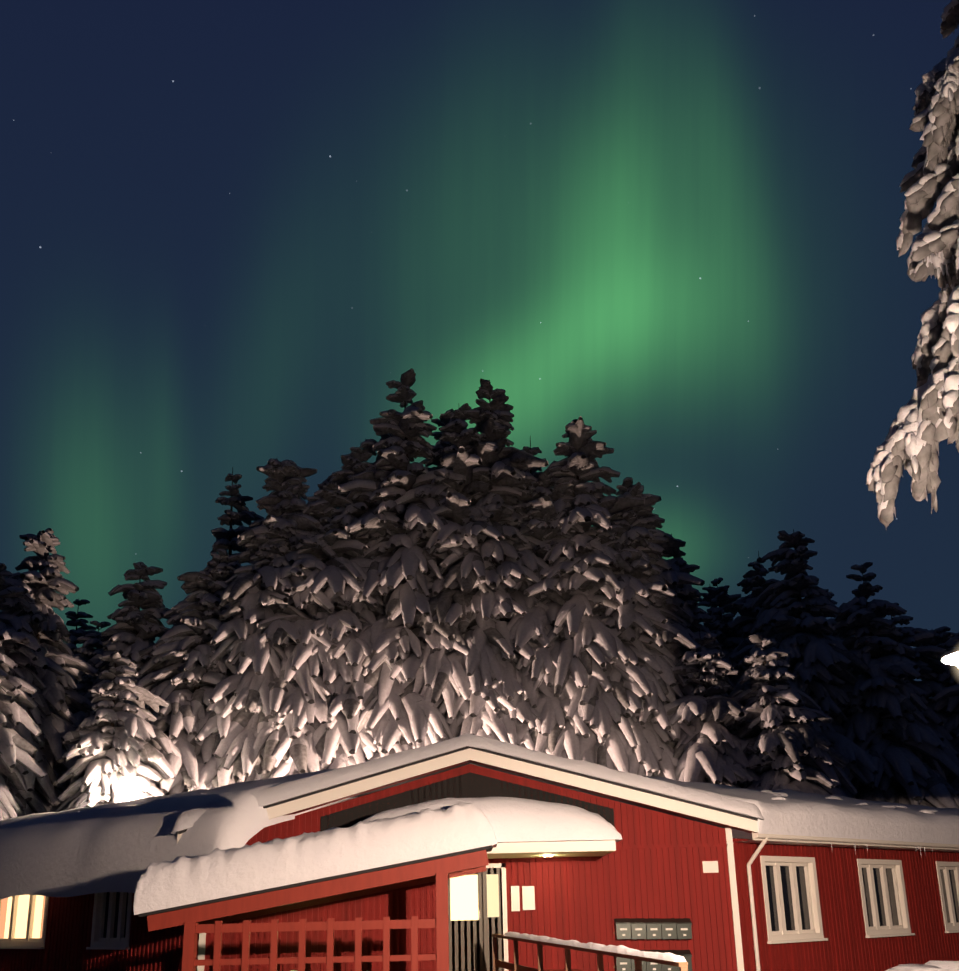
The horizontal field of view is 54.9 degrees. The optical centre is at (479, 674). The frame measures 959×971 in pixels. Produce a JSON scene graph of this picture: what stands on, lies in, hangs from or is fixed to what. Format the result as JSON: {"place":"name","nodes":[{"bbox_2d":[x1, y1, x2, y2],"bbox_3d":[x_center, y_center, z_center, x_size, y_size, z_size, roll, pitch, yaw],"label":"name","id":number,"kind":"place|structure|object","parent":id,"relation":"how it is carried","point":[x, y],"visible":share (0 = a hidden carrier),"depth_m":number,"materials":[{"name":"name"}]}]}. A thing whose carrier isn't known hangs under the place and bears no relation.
{"place":"outdoors","nodes":[
{"label":"outdoors","id":0,"kind":"place"},
{"bbox_2d":[133,802,496,914],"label":"porch snow","id":1,"kind":"structure","parent":0,"point":[216,873],"depth_m":16.56,"materials":[{"name":"white snow"}]},
{"bbox_2d":[0,764,958,970],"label":"building walls","id":2,"kind":"structure","parent":0,"point":[821,908],"depth_m":19.26,"materials":[{"name":"red wood"}]},
{"bbox_2d":[613,918,691,970],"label":"mailboxes","id":3,"kind":"object","parent":2,"relation":"attached to","point":[653,928],"visible":0.75,"depth_m":18.50,"materials":[{"name":"grey metal"}]},
{"bbox_2d":[0,0,958,697],"label":"sky","id":4,"kind":"structure","parent":0,"point":[670,227],"materials":[{"name":"blue"}]},
{"bbox_3d":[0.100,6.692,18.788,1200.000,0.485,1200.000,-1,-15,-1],"label":"snowy ground","id":5,"kind":"object","parent":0,"visible":0},
{"bbox_2d":[0,641,46,820],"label":"spruce","id":6,"kind":"object","parent":5,"relation":"on","point":[15,746],"visible":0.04,"depth_m":31.42,"materials":[{"name":"white plant"}]},
{"bbox_2d":[0,563,77,816],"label":"spruce","id":7,"kind":"object","parent":5,"relation":"on","point":[19,643],"depth_m":34.55,"materials":[{"name":"white plant"}]},
{"bbox_2d":[1,528,98,811],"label":"spruce","id":8,"kind":"object","parent":5,"relation":"on","point":[45,621],"depth_m":36.79,"materials":[{"name":"white plant"}]},
{"bbox_2d":[44,599,100,735],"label":"spruce","id":9,"kind":"object","parent":5,"relation":"on","point":[75,620],"depth_m":53.68,"materials":[{"name":"green plant"}]},
{"bbox_2d":[44,621,110,801],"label":"spruce","id":10,"kind":"object","parent":5,"relation":"on","point":[86,651],"depth_m":41.35,"materials":[{"name":"green plant"}]},
{"bbox_2d":[56,562,173,804],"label":"spruce","id":11,"kind":"object","parent":5,"relation":"on","point":[132,632],"depth_m":38.85,"materials":[{"name":"white plant"}]},
{"bbox_2d":[55,651,181,811],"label":"spruce","id":12,"kind":"object","parent":5,"relation":"on","point":[114,739],"visible":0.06,"depth_m":32.51,"materials":[{"name":"white plant"}]},
{"bbox_2d":[123,775,137,800],"bbox_3d":[-11.779,6.655,30.564,0.520,6.635,0.520,-1,-15,-1],"label":"lamp","id":13,"kind":"object","parent":5,"relation":"on","point":[130,778],"depth_m":31.23,"materials":[{"name":"silver metal"}]},
{"bbox_2d":[171,601,183,628],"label":"spruce","id":14,"kind":"object","parent":5,"relation":"on","point":[174,624],"depth_m":51.60,"materials":[{"name":"green plant"}]},
{"bbox_2d":[136,549,238,794],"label":"spruce","id":15,"kind":"object","parent":5,"relation":"on","point":[181,655],"depth_m":36.48,"materials":[{"name":"white plant"}]},
{"bbox_2d":[210,468,263,580],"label":"spruce","id":16,"kind":"object","parent":5,"relation":"on","point":[226,539],"visible":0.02,"depth_m":43.82,"materials":[{"name":"green plant"}]},
{"bbox_2d":[186,512,321,789],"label":"spruce","id":17,"kind":"object","parent":5,"relation":"on","point":[246,648],"depth_m":35.41,"materials":[{"name":"white plant"}]},
{"bbox_2d":[209,458,351,781],"bbox_3d":[-7.681,2.364,36.883,6.458,24.158,6.506,-1,-15,-1],"label":"spruce","id":18,"kind":"object","parent":5,"relation":"on","point":[285,479],"visible":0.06,"depth_m":35.93,"materials":[{"name":"white plant"}]},
{"bbox_2d":[257,481,397,779],"bbox_3d":[-6.178,2.272,36.907,6.402,21.819,6.462,-1,-15,-1],"label":"spruce","id":19,"kind":"object","parent":5,"relation":"on","point":[329,578],"visible":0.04,"depth_m":36.10,"materials":[{"name":"white plant"}]},
{"bbox_2d":[284,441,416,769],"bbox_3d":[-5.276,1.685,37.161,6.534,24.737,6.518,-1,-15,-1],"label":"spruce","id":20,"kind":"object","parent":5,"relation":"on","point":[354,648],"visible":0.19,"depth_m":35.57,"materials":[{"name":"white plant"}]},
{"bbox_2d":[363,433,403,625],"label":"spruce","id":21,"kind":"object","parent":5,"relation":"on","point":[386,598],"visible":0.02,"depth_m":41.72,"materials":[{"name":"green plant"}]},
{"bbox_2d":[338,368,469,759],"bbox_3d":[-2.724,0.132,37.521,6.602,27.336,6.461,-1,-15,-1],"label":"spruce","id":22,"kind":"object","parent":5,"relation":"on","point":[401,577],"visible":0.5,"depth_m":36.42,"materials":[{"name":"white plant"}]},
{"bbox_2d":[420,409,453,470],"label":"spruce","id":23,"kind":"object","parent":5,"relation":"on","point":[439,444],"visible":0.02,"depth_m":43.05,"materials":[{"name":"green plant"}]},
{"bbox_2d":[391,403,540,749],"bbox_3d":[-0.375,0.517,37.350,6.544,25.892,6.334,-1,-15,-1],"label":"spruce","id":24,"kind":"object","parent":5,"relation":"on","point":[478,669],"visible":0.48,"depth_m":36.39,"materials":[{"name":"white plant"}]},
{"bbox_2d":[436,379,565,735],"bbox_3d":[0.668,-0.176,38.103,6.492,26.663,6.562,-1,-15,-1],"label":"spruce","id":25,"kind":"object","parent":5,"relation":"on","point":[492,419],"visible":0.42,"depth_m":37.41,"materials":[{"name":"white plant"}]},
{"bbox_2d":[506,436,545,621],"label":"spruce","id":26,"kind":"object","parent":5,"relation":"on","point":[533,451],"depth_m":43.34,"materials":[{"name":"green plant"}]},
{"bbox_2d":[501,469,621,760],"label":"spruce","id":27,"kind":"object","parent":5,"relation":"on","point":[540,496],"visible":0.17,"depth_m":36.55,"materials":[{"name":"white plant"}]},
{"bbox_2d":[177,746,958,970],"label":"building trim","id":28,"kind":"structure","parent":5,"relation":"on","point":[466,899],"depth_m":18.82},
{"bbox_2d":[138,845,581,970],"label":"porch","id":29,"kind":"object","parent":28,"relation":"attached to","point":[208,916],"visible":0.98,"depth_m":16.25,"materials":[{"name":"red wood"}]},
{"bbox_2d":[0,733,958,899],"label":"roof snow","id":30,"kind":"structure","parent":28,"relation":"on","point":[117,847],"depth_m":19.44,"materials":[{"name":"white snow"}]},
{"bbox_2d":[786,840,932,855],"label":"icicles","id":31,"kind":"object","parent":28,"relation":"attached to","point":[867,849],"visible":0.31,"depth_m":21.23,"materials":[{"name":"white"}]},
{"bbox_2d":[521,416,650,775],"bbox_3d":[4.188,1.115,37.323,6.574,24.890,6.522,-1,-15,-1],"label":"spruce","id":32,"kind":"object","parent":5,"relation":"on","point":[584,558],"visible":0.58,"depth_m":36.41,"materials":[{"name":"white plant"}]},
{"bbox_2d":[492,934,687,970],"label":"ramp railing","id":33,"kind":"object","parent":5,"relation":"on","point":[638,960],"visible":0.98,"depth_m":14.37,"materials":[{"name":"brown wood"}]},
{"bbox_2d":[504,931,685,961],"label":"railing snow","id":34,"kind":"structure","parent":33,"relation":"on","point":[665,956],"depth_m":12.86,"materials":[{"name":"white snow"}]},
{"bbox_2d":[563,525,679,774],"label":"spruce","id":35,"kind":"object","parent":5,"relation":"on","point":[651,619],"visible":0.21,"depth_m":35.42,"materials":[{"name":"white plant"}]},
{"bbox_2d":[637,513,658,518],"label":"spruce","id":36,"kind":"object","parent":5,"relation":"on","point":[652,515],"depth_m":40.79,"materials":[{"name":"green plant"}]},
{"bbox_2d":[588,477,713,780],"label":"spruce","id":37,"kind":"object","parent":5,"relation":"on","point":[645,537],"visible":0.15,"depth_m":36.62,"materials":[{"name":"white plant"}]},
{"bbox_2d":[659,533,744,787],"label":"spruce","id":38,"kind":"object","parent":5,"relation":"on","point":[689,595],"visible":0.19,"depth_m":38.06,"materials":[{"name":"green plant"}]},
{"bbox_2d":[651,628,759,787],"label":"spruce","id":39,"kind":"object","parent":5,"relation":"on","point":[724,761],"visible":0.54,"depth_m":34.33,"materials":[{"name":"white plant"}]},
{"bbox_2d":[698,586,733,627],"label":"spruce","id":40,"kind":"object","parent":5,"relation":"on","point":[706,601],"visible":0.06,"depth_m":54.72,"materials":[{"name":"green plant"}]},
{"bbox_2d":[703,577,749,694],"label":"spruce","id":41,"kind":"object","parent":5,"relation":"on","point":[729,640],"visible":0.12,"depth_m":44.75,"materials":[{"name":"green plant"}]},
{"bbox_2d":[727,551,778,705],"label":"spruce","id":42,"kind":"object","parent":5,"relation":"on","point":[757,584],"visible":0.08,"depth_m":42.61,"materials":[{"name":"green plant"}]},
{"bbox_2d":[724,634,857,796],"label":"spruce","id":43,"kind":"object","parent":5,"relation":"on","point":[793,748],"visible":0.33,"depth_m":33.84,"materials":[{"name":"white plant"}]},
{"bbox_2d":[730,529,895,797],"bbox_3d":[13.929,3.153,38.465,6.543,19.582,6.370,-1,-15,-1],"label":"spruce","id":44,"kind":"object","parent":5,"relation":"on","point":[816,658],"visible":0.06,"depth_m":38.64,"materials":[{"name":"green plant"}]},
{"bbox_2d":[824,589,862,676],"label":"spruce","id":45,"kind":"object","parent":5,"relation":"on","point":[833,636],"depth_m":46.22,"materials":[{"name":"green plant"}]},
{"bbox_2d":[823,562,958,808],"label":"spruce","id":46,"kind":"object","parent":5,"relation":"on","point":[894,733],"visible":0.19,"depth_m":37.48,"materials":[{"name":"green plant"}]},
{"bbox_2d":[866,0,958,529],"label":"foreground spruce","id":47,"kind":"object","parent":5,"relation":"on","point":[924,423],"visible":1,"depth_m":11.86,"materials":[{"name":"white plant"}]},
{"bbox_2d":[885,961,958,970],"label":"snow banks","id":48,"kind":"object","parent":5,"relation":"on","point":[941,966],"visible":1,"depth_m":15.93,"materials":[{"name":"white snow"}]},
{"bbox_2d":[887,603,958,783],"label":"spruce","id":49,"kind":"object","parent":5,"relation":"on","point":[927,660],"visible":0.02,"depth_m":40.22,"materials":[{"name":"green plant"}]},
{"bbox_2d":[916,626,958,734],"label":"spruce","id":50,"kind":"object","parent":5,"relation":"on","point":[943,636],"depth_m":43.36,"materials":[{"name":"green plant"}]},
{"bbox_2d":[930,632,958,800],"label":"spruce","id":51,"kind":"object","parent":5,"relation":"on","point":[947,698],"visible":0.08,"depth_m":39.02,"materials":[{"name":"green plant"}]},
{"bbox_2d":[941,648,958,664],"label":"street lamp","id":52,"kind":"object","parent":5,"relation":"on","point":[946,656],"visible":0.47,"depth_m":6.78,"materials":[{"name":"silver metal"}]},
{"bbox_2d":[949,654,958,667],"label":"light bulb","id":53,"kind":"object","parent":52,"relation":"attached to","point":[954,659],"depth_m":6.65,"materials":[{"name":"white glass"}]}
]}

